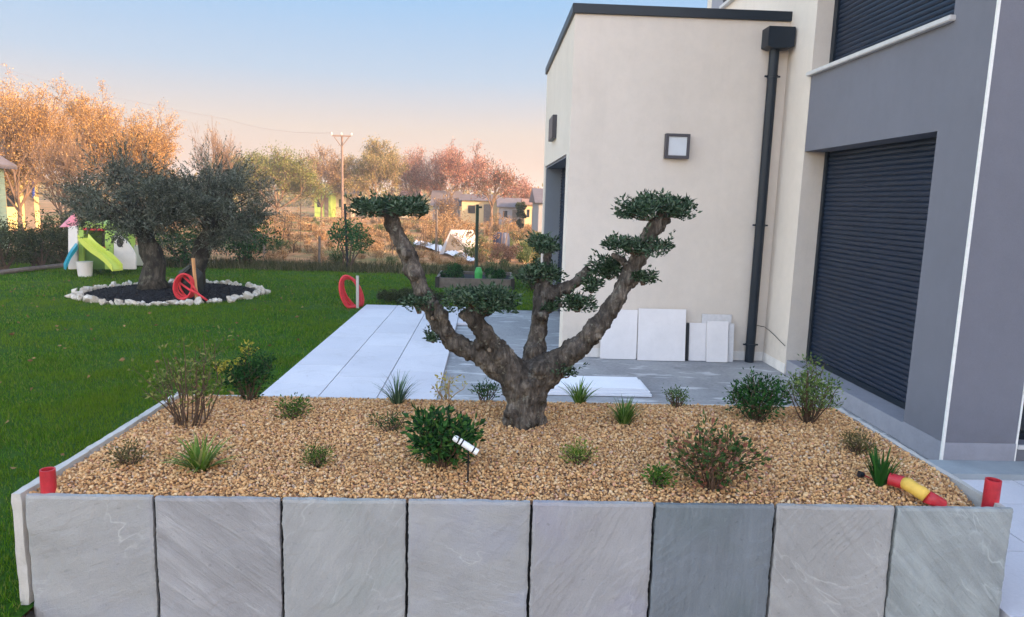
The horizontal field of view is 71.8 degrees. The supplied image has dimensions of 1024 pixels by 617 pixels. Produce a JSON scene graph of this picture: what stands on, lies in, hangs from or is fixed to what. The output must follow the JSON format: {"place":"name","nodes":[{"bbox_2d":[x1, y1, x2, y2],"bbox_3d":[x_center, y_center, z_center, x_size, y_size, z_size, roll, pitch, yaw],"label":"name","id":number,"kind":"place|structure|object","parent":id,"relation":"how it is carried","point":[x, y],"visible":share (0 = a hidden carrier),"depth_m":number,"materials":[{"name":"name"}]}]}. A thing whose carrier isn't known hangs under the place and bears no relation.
{"place":"outdoors","nodes":[
{"label":"outdoors","id":0,"kind":"place"},
{"bbox_2d":[2,149,42,229],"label":"gabled house","id":1,"kind":"structure","parent":0,"point":[29,207],"depth_m":29.21,"materials":[{"name":"paint"}]},
{"bbox_2d":[23,184,35,228],"bbox_3d":[-19.998,-4.218,29.308,0.028,1.815,0.340,10,12,43],"label":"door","id":2,"kind":"structure","parent":1,"relation":"in","point":[29,203],"depth_m":29.32,"materials":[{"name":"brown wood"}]},
{"bbox_2d":[0,264,532,309],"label":"lawn","id":3,"kind":"structure","parent":0,"point":[373,293],"depth_m":13.56,"materials":[{"name":"plant"}]},
{"bbox_2d":[0,216,42,269],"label":"hedge shrub","id":4,"kind":"object","parent":3,"relation":"on","point":[4,244],"visible":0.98,"depth_m":14.57,"materials":[{"name":"green plant"}]},
{"bbox_2d":[0,263,63,274],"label":"log edging","id":5,"kind":"object","parent":3,"relation":"on","point":[28,269],"visible":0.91,"depth_m":14.63,"materials":[{"name":"brown wood"}]},
{"bbox_2d":[4,209,67,265],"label":"hedge shrub","id":6,"kind":"object","parent":3,"relation":"on","point":[33,258],"visible":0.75,"depth_m":15.14,"materials":[{"name":"green plant"}]},
{"bbox_2d":[37,213,69,262],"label":"hedge shrub","id":7,"kind":"object","parent":3,"relation":"on","point":[63,253],"visible":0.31,"depth_m":15.59,"materials":[{"name":"green plant"}]},
{"bbox_2d":[76,261,92,276],"bbox_3d":[-8.509,-0.785,14.085,0.296,0.300,0.296,1,9,-2],"label":"bucket","id":8,"kind":"object","parent":3,"relation":"on","point":[85,268],"visible":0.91,"depth_m":13.98,"materials":[{"name":"plastic"}]},
{"bbox_2d":[60,213,142,270],"bbox_3d":[-8.475,-1.397,14.386,1.663,1.214,1.620,1,9,-2],"label":"playhouse","id":9,"kind":"object","parent":3,"relation":"on","point":[115,257],"visible":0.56,"depth_m":14.34,"materials":[{"name":"plastic"}]},
{"bbox_2d":[84,283,253,303],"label":"mulch","id":10,"kind":"object","parent":3,"relation":"on","point":[192,298],"visible":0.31,"depth_m":11.54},
{"bbox_2d":[41,126,213,289],"bbox_3d":[-6.340,-1.602,11.806,2.604,2.815,2.428,-3,10,-27],"label":"olive tree","id":11,"kind":"object","parent":10,"relation":"on","point":[144,232],"visible":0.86,"depth_m":11.55,"materials":[{"name":"green plant"}]},
{"bbox_2d":[173,273,207,300],"bbox_3d":[-5.045,-0.346,11.157,0.532,0.437,0.213,1,9,-2],"label":"hose loop","id":12,"kind":"object","parent":10,"relation":"on","point":[177,283],"visible":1,"depth_m":11.12,"materials":[{"name":"rubber"}]},
{"bbox_2d":[177,264,203,295],"bbox_3d":[-5.240,-0.433,11.479,0.440,0.579,0.334,1,9,-2],"label":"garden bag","id":13,"kind":"object","parent":10,"relation":"on","point":[199,275],"visible":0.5,"depth_m":11.42,"materials":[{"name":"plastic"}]},
{"bbox_2d":[132,135,290,286],"bbox_3d":[-5.099,-1.600,12.195,2.552,2.766,2.471,1,9,-2],"label":"olive tree","id":14,"kind":"object","parent":10,"relation":"on","point":[220,186],"visible":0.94,"depth_m":12.04,"materials":[{"name":"green plant"}]},
{"bbox_2d":[376,286,444,303],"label":"edging hedge","id":15,"kind":"object","parent":3,"relation":"on","point":[384,295],"visible":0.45,"depth_m":11.72,"materials":[{"name":"green plant"}]},
{"bbox_2d":[435,270,514,289],"bbox_3d":[-0.753,-0.607,14.691,1.571,0.220,1.420,1,9,-2],"label":"raised bed","id":16,"kind":"object","parent":3,"relation":"on","point":[444,282],"visible":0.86,"depth_m":14.01,"materials":[{"name":"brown wood"}]},
{"bbox_2d":[439,261,464,277],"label":"herb clump","id":17,"kind":"object","parent":16,"relation":"on","point":[455,270],"visible":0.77,"depth_m":14.45,"materials":[{"name":"green plant"}]},
{"bbox_2d":[474,205,481,277],"bbox_3d":[-0.691,-1.283,14.397,0.124,1.648,0.067,1,9,-2],"label":"green post","id":18,"kind":"object","parent":16,"relation":"on","point":[476,234],"visible":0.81,"depth_m":14.34,"materials":[{"name":"metal"}]},
{"bbox_2d":[484,266,506,278],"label":"herb clump","id":19,"kind":"object","parent":16,"relation":"on","point":[498,273],"visible":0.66,"depth_m":14.53,"materials":[{"name":"green plant"}]},
{"bbox_2d":[0,262,533,616],"bbox_3d":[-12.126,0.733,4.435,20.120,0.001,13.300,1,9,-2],"label":"lawn","id":20,"kind":"structure","parent":0,"point":[23,609],"depth_m":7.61,"materials":[{"name":"plant"}]},
{"bbox_2d":[356,276,358,307],"bbox_3d":[-2.430,-0.235,11.123,0.040,0.564,0.040,1,9,-2],"label":"wooden stake","id":21,"kind":"object","parent":20,"relation":"on","point":[357,291],"visible":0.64,"depth_m":11.10,"materials":[{"name":"wood"}]},
{"bbox_2d":[338,275,363,307],"bbox_3d":[-2.529,-0.274,11.145,0.431,0.528,0.170,-3,10,-28],"label":"hose coil","id":22,"kind":"object","parent":21,"relation":"hanging from","point":[348,303],"visible":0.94,"depth_m":11.10,"materials":[{"name":"rubber"}]},
{"bbox_2d":[0,275,887,495],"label":"fallen leaves","id":23,"kind":"object","parent":20,"relation":"on","point":[157,361],"visible":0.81,"depth_m":6.29,"materials":[{"name":"brown plant"}]},
{"bbox_2d":[2,195,534,267],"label":"allotment soil","id":24,"kind":"structure","parent":0,"point":[47,205],"depth_m":29.81,"materials":[{"name":"soil"}]},
{"bbox_2d":[0,63,97,229],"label":"autumn tree","id":25,"kind":"object","parent":24,"relation":"on","point":[34,119],"visible":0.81,"depth_m":25.58,"materials":[{"name":"orange plant"}]},
{"bbox_2d":[15,125,108,228],"bbox_3d":[-13.417,-3.739,21.319,3.129,3.798,2.333,1,9,-2],"label":"autumn tree","id":26,"kind":"object","parent":24,"relation":"on","point":[62,160],"visible":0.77,"depth_m":21.11,"materials":[{"name":"orange plant"}]},
{"bbox_2d":[0,71,180,220],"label":"autumn tree","id":27,"kind":"object","parent":24,"relation":"on","point":[89,111],"visible":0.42,"depth_m":28.12,"materials":[{"name":"orange plant"}]},
{"bbox_2d":[46,97,186,203],"bbox_3d":[-16.614,-6.227,30.602,5.520,5.713,6.432,1,9,-2],"label":"autumn tree","id":28,"kind":"object","parent":24,"relation":"on","point":[153,146],"visible":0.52,"depth_m":29.20,"materials":[{"name":"orange plant"}]},
{"bbox_2d":[186,117,241,174],"bbox_3d":[-16.148,-7.607,38.849,2.796,5.972,2.403,8,11,35],"label":"bare tree","id":29,"kind":"object","parent":24,"relation":"on","point":[215,144],"visible":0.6,"depth_m":38.50,"materials":[{"name":"orange plant"}]},
{"bbox_2d":[207,140,333,221],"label":"green tree","id":30,"kind":"object","parent":24,"relation":"on","point":[287,167],"visible":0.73,"depth_m":43.91,"materials":[{"name":"green plant"}]},
{"bbox_2d":[260,235,292,253],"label":"vegetable plant","id":31,"kind":"object","parent":24,"relation":"on","point":[283,243],"visible":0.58,"depth_m":20.84,"materials":[{"name":"green plant"}]},
{"bbox_2d":[38,166,542,211],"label":"treeline","id":32,"kind":"object","parent":24,"relation":"on","point":[287,198],"visible":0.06,"depth_m":103.75,"materials":[{"name":"orange plant"}]},
{"bbox_2d":[270,202,312,246],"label":"scrub bush","id":33,"kind":"object","parent":24,"relation":"on","point":[297,213],"visible":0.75,"depth_m":23.89,"materials":[{"name":"brown plant"}]},
{"bbox_2d":[279,213,306,252],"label":"scrub bush","id":34,"kind":"object","parent":24,"relation":"on","point":[293,236],"visible":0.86,"depth_m":21.43,"materials":[{"name":"brown plant"}]},
{"bbox_2d":[291,137,353,217],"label":"autumn tree","id":35,"kind":"object","parent":24,"relation":"on","point":[331,168],"visible":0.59,"depth_m":53.70,"materials":[{"name":"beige plant"}]},
{"bbox_2d":[313,188,335,216],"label":"shed","id":36,"kind":"structure","parent":24,"relation":"on","point":[329,206],"depth_m":57.01,"materials":[{"name":"paint"}]},
{"bbox_2d":[331,132,352,219],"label":"utility pole","id":37,"kind":"object","parent":24,"relation":"on","point":[342,179],"visible":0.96,"depth_m":48.67,"materials":[{"name":"brown wood"}]},
{"bbox_2d":[326,246,357,264],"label":"vegetable plant","id":38,"kind":"object","parent":24,"relation":"on","point":[338,256],"visible":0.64,"depth_m":17.84,"materials":[{"name":"green plant"}]},
{"bbox_2d":[155,214,535,264],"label":"weeds","id":39,"kind":"object","parent":24,"relation":"on","point":[368,254],"visible":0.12,"depth_m":24.85,"materials":[{"name":"plant"}]},
{"bbox_2d":[336,189,358,216],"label":"shed","id":40,"kind":"structure","parent":24,"relation":"on","point":[347,201],"depth_m":58.95,"materials":[{"name":"paint"}]},
{"bbox_2d":[327,134,410,218],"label":"green tree","id":41,"kind":"object","parent":24,"relation":"on","point":[373,167],"visible":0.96,"depth_m":54.05,"materials":[{"name":"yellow plant"}]},
{"bbox_2d":[387,144,444,199],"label":"autumn tree","id":42,"kind":"object","parent":24,"relation":"on","point":[412,170],"visible":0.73,"depth_m":57.79,"materials":[{"name":"brown plant"}]},
{"bbox_2d":[430,190,462,221],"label":"shed","id":43,"kind":"structure","parent":24,"relation":"on","point":[438,194],"depth_m":55.73,"materials":[{"name":"stone"}]},
{"bbox_2d":[430,190,463,237],"bbox_3d":[-2.455,-3.394,26.678,1.294,2.149,1.407,1,9,-2],"label":"bare tree","id":44,"kind":"object","parent":24,"relation":"on","point":[445,207],"visible":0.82,"depth_m":26.57,"materials":[{"name":"beige plant"}]},
{"bbox_2d":[428,212,470,244],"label":"scrub bush","id":45,"kind":"object","parent":24,"relation":"on","point":[445,233],"visible":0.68,"depth_m":24.46,"materials":[{"name":"brown plant"}]},
{"bbox_2d":[411,139,494,194],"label":"autumn tree","id":46,"kind":"object","parent":24,"relation":"on","point":[446,163],"visible":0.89,"depth_m":55.66,"materials":[{"name":"pink plant"}]},
{"bbox_2d":[431,209,480,246],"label":"scrub bush","id":47,"kind":"object","parent":24,"relation":"on","point":[444,223],"visible":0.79,"depth_m":22.93,"materials":[{"name":"brown plant"}]},
{"bbox_2d":[440,230,474,254],"bbox_3d":[-1.474,-2.186,23.074,1.252,0.769,1.772,4,9,14],"label":"cloche tent","id":48,"kind":"object","parent":24,"relation":"on","point":[447,246],"visible":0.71,"depth_m":22.50,"materials":[{"name":"fabric"}]},
{"bbox_2d":[452,230,499,257],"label":"scrub bush","id":49,"kind":"object","parent":24,"relation":"on","point":[469,236],"visible":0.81,"depth_m":20.42,"materials":[{"name":"brown plant"}]},
{"bbox_2d":[459,194,499,222],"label":"shed","id":50,"kind":"structure","parent":24,"relation":"on","point":[469,204],"depth_m":53.46,"materials":[{"name":"paint"}]},
{"bbox_2d":[467,149,523,227],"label":"autumn tree","id":51,"kind":"object","parent":24,"relation":"on","point":[505,178],"visible":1,"depth_m":41.17,"materials":[{"name":"pink plant"}]},
{"bbox_2d":[493,232,509,249],"bbox_3d":[-0.376,-2.362,24.931,0.600,0.620,0.600,1,9,-2],"label":"blue barrel","id":52,"kind":"object","parent":24,"relation":"on","point":[503,236],"visible":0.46,"depth_m":24.68,"materials":[{"name":"plastic"}]},
{"bbox_2d":[488,243,522,263],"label":"reddish bush","id":53,"kind":"object","parent":24,"relation":"on","point":[508,254],"visible":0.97,"depth_m":19.74,"materials":[{"name":"plant"}]},
{"bbox_2d":[496,198,522,224],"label":"shed","id":54,"kind":"structure","parent":24,"relation":"on","point":[507,206],"depth_m":51.61,"materials":[{"name":"stone"}]},
{"bbox_2d":[498,176,538,220],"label":"autumn tree","id":55,"kind":"object","parent":24,"relation":"on","point":[522,191],"visible":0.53,"depth_m":62.39,"materials":[{"name":"pink plant"}]},
{"bbox_2d":[515,201,526,229],"bbox_3d":[0.498,-5.140,39.671,0.758,1.770,1.275,1,9,-2],"label":"trimmed cypress","id":56,"kind":"object","parent":24,"relation":"on","point":[520,213],"visible":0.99,"depth_m":39.65,"materials":[{"name":"green plant"}]},
{"bbox_2d":[521,198,532,225],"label":"shed","id":57,"kind":"structure","parent":24,"relation":"on","point":[528,213],"depth_m":49.67,"materials":[{"name":"paint"}]},
{"bbox_2d":[529,188,542,232],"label":"neighbour house","id":58,"kind":"structure","parent":24,"relation":"on","point":[536,197],"depth_m":34.88,"materials":[{"name":"paint"}]},
{"bbox_2d":[0,0,707,199],"label":"sky","id":59,"kind":"structure","parent":0,"point":[430,74],"materials":[{"name":"blue"}]},
{"bbox_2d":[260,305,466,398],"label":"terrace","id":60,"kind":"structure","parent":0,"point":[364,350],"depth_m":7.51,"materials":[{"name":"ceramic"}]},
{"bbox_2d":[25,603,765,616],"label":"front yard","id":61,"kind":"structure","parent":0,"point":[31,614],"depth_m":3.12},
{"bbox_2d":[11,392,1012,616],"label":"stone planter","id":62,"kind":"object","parent":61,"relation":"on","point":[108,555],"visible":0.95,"depth_m":3.02,"materials":[{"name":"stone"}]},
{"bbox_2d":[29,394,974,509],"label":"gravel","id":63,"kind":"structure","parent":62,"relation":"in","point":[353,406],"depth_m":3.47,"materials":[{"name":"gravel"}]},
{"bbox_2d":[39,467,56,493],"bbox_3d":[-1.942,0.772,2.965,0.060,0.206,0.058,1,9,-2],"label":"upright pipe","id":64,"kind":"object","parent":63,"relation":"on","point":[48,480],"visible":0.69,"depth_m":2.94,"materials":[{"name":"red plastic"}]},
{"bbox_2d":[101,438,153,470],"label":"sedum plant","id":65,"kind":"object","parent":63,"relation":"on","point":[127,458],"visible":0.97,"depth_m":3.22,"materials":[{"name":"green plant"}]},
{"bbox_2d":[128,325,233,430],"bbox_3d":[-1.749,0.376,3.811,0.517,0.546,0.471,1,9,-2],"label":"airy shrub","id":66,"kind":"object","parent":63,"relation":"on","point":[198,396],"visible":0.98,"depth_m":3.78,"materials":[{"name":"green plant"}]},
{"bbox_2d":[158,431,246,473],"bbox_3d":[-1.401,0.650,3.214,0.374,0.177,0.306,-1,9,-20],"label":"strap leaf plant","id":67,"kind":"object","parent":63,"relation":"on","point":[198,459],"visible":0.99,"depth_m":3.21,"materials":[{"name":"plant"}]},
{"bbox_2d":[208,339,280,400],"bbox_3d":[-1.634,0.397,4.320,0.422,0.422,0.398,1,9,-2],"label":"euonymus shrub","id":68,"kind":"object","parent":63,"relation":"on","point":[247,377],"visible":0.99,"depth_m":4.29,"materials":[{"name":"green plant"}]},
{"bbox_2d":[271,392,314,419],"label":"spreading shrub","id":69,"kind":"object","parent":63,"relation":"on","point":[289,407],"visible":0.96,"depth_m":3.93,"materials":[{"name":"green plant"}]},
{"bbox_2d":[300,440,335,469],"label":"heather plant","id":70,"kind":"object","parent":63,"relation":"on","point":[314,456],"visible":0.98,"depth_m":3.29,"materials":[{"name":"green plant"}]},
{"bbox_2d":[366,404,411,431],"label":"wispy plant","id":71,"kind":"object","parent":63,"relation":"on","point":[393,423],"visible":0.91,"depth_m":3.79,"materials":[{"name":"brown plant"}]},
{"bbox_2d":[374,370,419,404],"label":"blue grass","id":72,"kind":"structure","parent":63,"relation":"on","point":[398,396],"depth_m":4.31,"materials":[{"name":"green plant"}]},
{"bbox_2d":[400,402,486,474],"bbox_3d":[-0.318,0.626,3.294,0.408,0.380,0.432,1,9,-2],"label":"laurel shrub","id":73,"kind":"object","parent":63,"relation":"on","point":[437,443],"visible":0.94,"depth_m":3.24,"materials":[{"name":"green plant"}]},
{"bbox_2d":[430,371,467,400],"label":"yellow wispy plant","id":74,"kind":"object","parent":63,"relation":"on","point":[447,386],"visible":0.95,"depth_m":4.48,"materials":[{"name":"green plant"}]},
{"bbox_2d":[452,435,478,482],"bbox_3d":[-0.208,0.689,3.164,0.122,0.247,0.031,2,9,3],"label":"garden spotlight","id":75,"kind":"object","parent":63,"relation":"on","point":[467,446],"visible":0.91,"depth_m":3.14,"materials":[{"name":"white plastic"}]},
{"bbox_2d":[468,376,502,401],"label":"upright plant","id":76,"kind":"object","parent":63,"relation":"on","point":[482,393],"visible":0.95,"depth_m":4.48,"materials":[{"name":"green plant"}]},
{"bbox_2d":[341,187,701,430],"bbox_3d":[0.028,0.013,3.991,1.956,1.422,0.670,1,9,-2],"label":"cloud pruned olive tree","id":77,"kind":"object","parent":63,"relation":"on","point":[532,377],"visible":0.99,"depth_m":3.88,"materials":[{"name":"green plant"}]},
{"bbox_2d":[556,375,597,403],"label":"day lily","id":78,"kind":"object","parent":63,"relation":"on","point":[579,396],"visible":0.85,"depth_m":4.53,"materials":[{"name":"green plant"}]},
{"bbox_2d":[559,435,597,465],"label":"cushion plant","id":79,"kind":"object","parent":63,"relation":"on","point":[578,455],"visible":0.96,"depth_m":3.39,"materials":[{"name":"green plant"}]},
{"bbox_2d":[599,394,645,424],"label":"tufted grass","id":80,"kind":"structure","parent":63,"relation":"on","point":[624,415],"depth_m":4.02,"materials":[{"name":"green plant"}]},
{"bbox_2d":[641,461,677,490],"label":"seedling","id":81,"kind":"object","parent":63,"relation":"on","point":[657,475],"visible":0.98,"depth_m":3.17,"materials":[{"name":"green plant"}]},
{"bbox_2d":[661,385,689,407],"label":"rosemary plant","id":82,"kind":"object","parent":63,"relation":"on","point":[677,397],"visible":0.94,"depth_m":4.46,"materials":[{"name":"green plant"}]},
{"bbox_2d":[660,409,771,493],"bbox_3d":[0.897,0.672,3.174,0.496,0.379,0.501,1,9,-2],"label":"reddish shrub","id":83,"kind":"object","parent":63,"relation":"on","point":[735,449],"visible":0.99,"depth_m":3.14,"materials":[{"name":"green plant"}]},
{"bbox_2d":[722,366,798,424],"bbox_3d":[1.454,0.532,4.170,0.449,0.372,0.408,7,10,31],"label":"dark shrub","id":84,"kind":"object","parent":63,"relation":"on","point":[750,395],"visible":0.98,"depth_m":4.14,"materials":[{"name":"green plant"}]},
{"bbox_2d":[773,352,850,423],"bbox_3d":[1.771,0.477,4.173,0.411,0.450,0.377,1,9,-2],"label":"pittosporum shrub","id":85,"kind":"object","parent":63,"relation":"on","point":[809,400],"visible":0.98,"depth_m":4.16,"materials":[{"name":"green plant"}]},
{"bbox_2d":[837,425,883,455],"bbox_3d":[1.801,0.698,3.663,0.198,0.157,0.231,10,12,43],"label":"dry cushion","id":86,"kind":"object","parent":63,"relation":"on","point":[858,443],"visible":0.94,"depth_m":3.66,"materials":[{"name":"brown plant"}]},
{"bbox_2d":[858,443,904,487],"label":"iris plant","id":87,"kind":"object","parent":63,"relation":"on","point":[880,472],"visible":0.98,"depth_m":3.25,"materials":[{"name":"green plant"}]},
{"bbox_2d":[887,473,946,505],"bbox_3d":[1.793,0.831,3.135,0.238,0.140,0.116,8,11,36],"label":"taped conduit","id":88,"kind":"object","parent":63,"relation":"on","point":[919,491],"visible":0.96,"depth_m":3.10,"materials":[{"name":"red plastic"}]},
{"bbox_2d":[981,477,1001,506],"bbox_3d":[2.151,0.929,3.191,0.065,0.328,0.064,1,9,-2],"label":"upright pipe","id":89,"kind":"object","parent":62,"relation":"attached to","point":[991,491],"visible":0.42,"depth_m":3.15,"materials":[{"name":"red plastic"}]},
{"bbox_2d":[437,310,928,459],"bbox_3d":[3.400,0.634,8.132,8.600,0.001,6.957,1,9,-2],"label":"screed","id":90,"kind":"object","parent":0,"point":[705,382],"depth_m":7.46,"materials":[{"name":"concrete"}]},
{"bbox_2d":[548,392,651,396],"bbox_3d":[0.623,0.752,6.706,1.316,0.022,0.466,1,9,-2],"label":"foam board","id":91,"kind":"object","parent":90,"relation":"on","point":[607,394],"visible":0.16,"depth_m":6.49,"materials":[{"name":"plastic"}]},
{"bbox_2d":[549,379,649,393],"bbox_3d":[0.626,0.727,6.710,1.281,0.022,0.451,1,9,-2],"label":"foam board","id":92,"kind":"object","parent":91,"relation":"on","point":[647,391],"visible":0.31,"depth_m":6.50,"materials":[{"name":"plastic"}]},
{"bbox_2d":[554,376,645,390],"bbox_3d":[0.619,0.702,6.713,1.226,0.022,0.436,1,9,-2],"label":"foam board","id":93,"kind":"object","parent":92,"relation":"on","point":[617,383],"visible":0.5,"depth_m":6.66,"materials":[{"name":"plastic"}]},
{"bbox_2d":[600,310,637,358],"bbox_3d":[1.216,0.293,8.050,0.415,0.559,0.076,1,9,-2],"label":"leaning tile","id":94,"kind":"object","parent":90,"relation":"on","point":[618,340],"visible":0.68,"depth_m":8.04,"materials":[{"name":"tile"}]},
{"bbox_2d":[637,308,685,360],"bbox_3d":[1.700,0.299,8.034,0.544,0.582,0.096,1,9,-2],"label":"leaning tile","id":95,"kind":"object","parent":90,"relation":"on","point":[661,334],"visible":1,"depth_m":8.03,"materials":[{"name":"tile"}]},
{"bbox_2d":[688,323,706,360],"bbox_3d":[2.129,0.381,8.092,0.212,0.427,0.076,1,9,-2],"label":"leaning tile","id":96,"kind":"object","parent":90,"relation":"on","point":[697,341],"visible":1,"depth_m":8.08,"materials":[{"name":"tile"}]},
{"bbox_2d":[702,314,731,322],"bbox_3d":[2.334,0.331,8.109,0.341,0.532,0.040,1,9,-2],"label":"leaning tile","id":97,"kind":"object","parent":90,"relation":"on","point":[716,317],"visible":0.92,"depth_m":8.08,"materials":[{"name":"tile"}]},
{"bbox_2d":[706,321,728,361],"bbox_3d":[2.338,0.378,8.050,0.243,0.458,0.081,1,9,-2],"label":"leaning tile","id":98,"kind":"object","parent":90,"relation":"on","point":[717,343],"visible":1,"depth_m":8.04,"materials":[{"name":"tile"}]},
{"bbox_2d":[728,323,733,361],"bbox_3d":[2.500,0.391,8.080,0.060,0.434,0.066,1,9,-2],"label":"leaning tile","id":99,"kind":"object","parent":90,"relation":"on","point":[730,341],"visible":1,"depth_m":8.07,"materials":[{"name":"tile"}]},
{"bbox_2d":[541,0,1023,460],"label":"house","id":100,"kind":"structure","parent":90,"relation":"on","point":[848,175],"depth_m":7.01,"materials":[{"name":"paint"}]},
{"bbox_2d":[928,460,1023,480],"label":"pavement","id":101,"kind":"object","parent":90,"relation":"on","point":[981,470],"depth_m":4.79,"materials":[{"name":"concrete"}]},
{"bbox_2d":[961,479,1023,616],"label":"paving","id":102,"kind":"structure","parent":0,"point":[1012,596],"depth_m":3.72,"materials":[{"name":"ceramic"}]},
{"label":"bank","id":103,"kind":"structure","parent":0,"visible":0},
{"bbox_2d":[0,156,17,247],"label":"board cabin","id":104,"kind":"object","parent":103,"relation":"on","point":[5,163],"visible":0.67,"depth_m":19.79,"materials":[{"name":"wood"}]},
{"bbox_2d":[155,220,211,265],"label":"laurel shrub","id":105,"kind":"object","parent":103,"relation":"on","point":[184,253],"visible":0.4,"depth_m":16.33,"materials":[{"name":"green plant"}]},
{"bbox_2d":[218,205,285,262],"bbox_3d":[-6.386,-1.794,17.057,1.681,1.643,1.678,5,9,23],"label":"laurel shrub","id":106,"kind":"object","parent":103,"relation":"on","point":[245,250],"visible":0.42,"depth_m":16.82,"materials":[{"name":"green plant"}]},
{"bbox_2d":[3,250,523,276],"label":"rough grass","id":107,"kind":"structure","parent":103,"relation":"on","point":[328,266],"depth_m":16.63,"materials":[{"name":"plant"}]},
{"bbox_2d":[326,217,374,266],"bbox_3d":[-3.877,-1.538,16.821,1.079,1.294,1.198,-4,11,-34],"label":"young laurel","id":108,"kind":"object","parent":103,"relation":"on","point":[352,233],"visible":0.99,"depth_m":16.69,"materials":[{"name":"green plant"}]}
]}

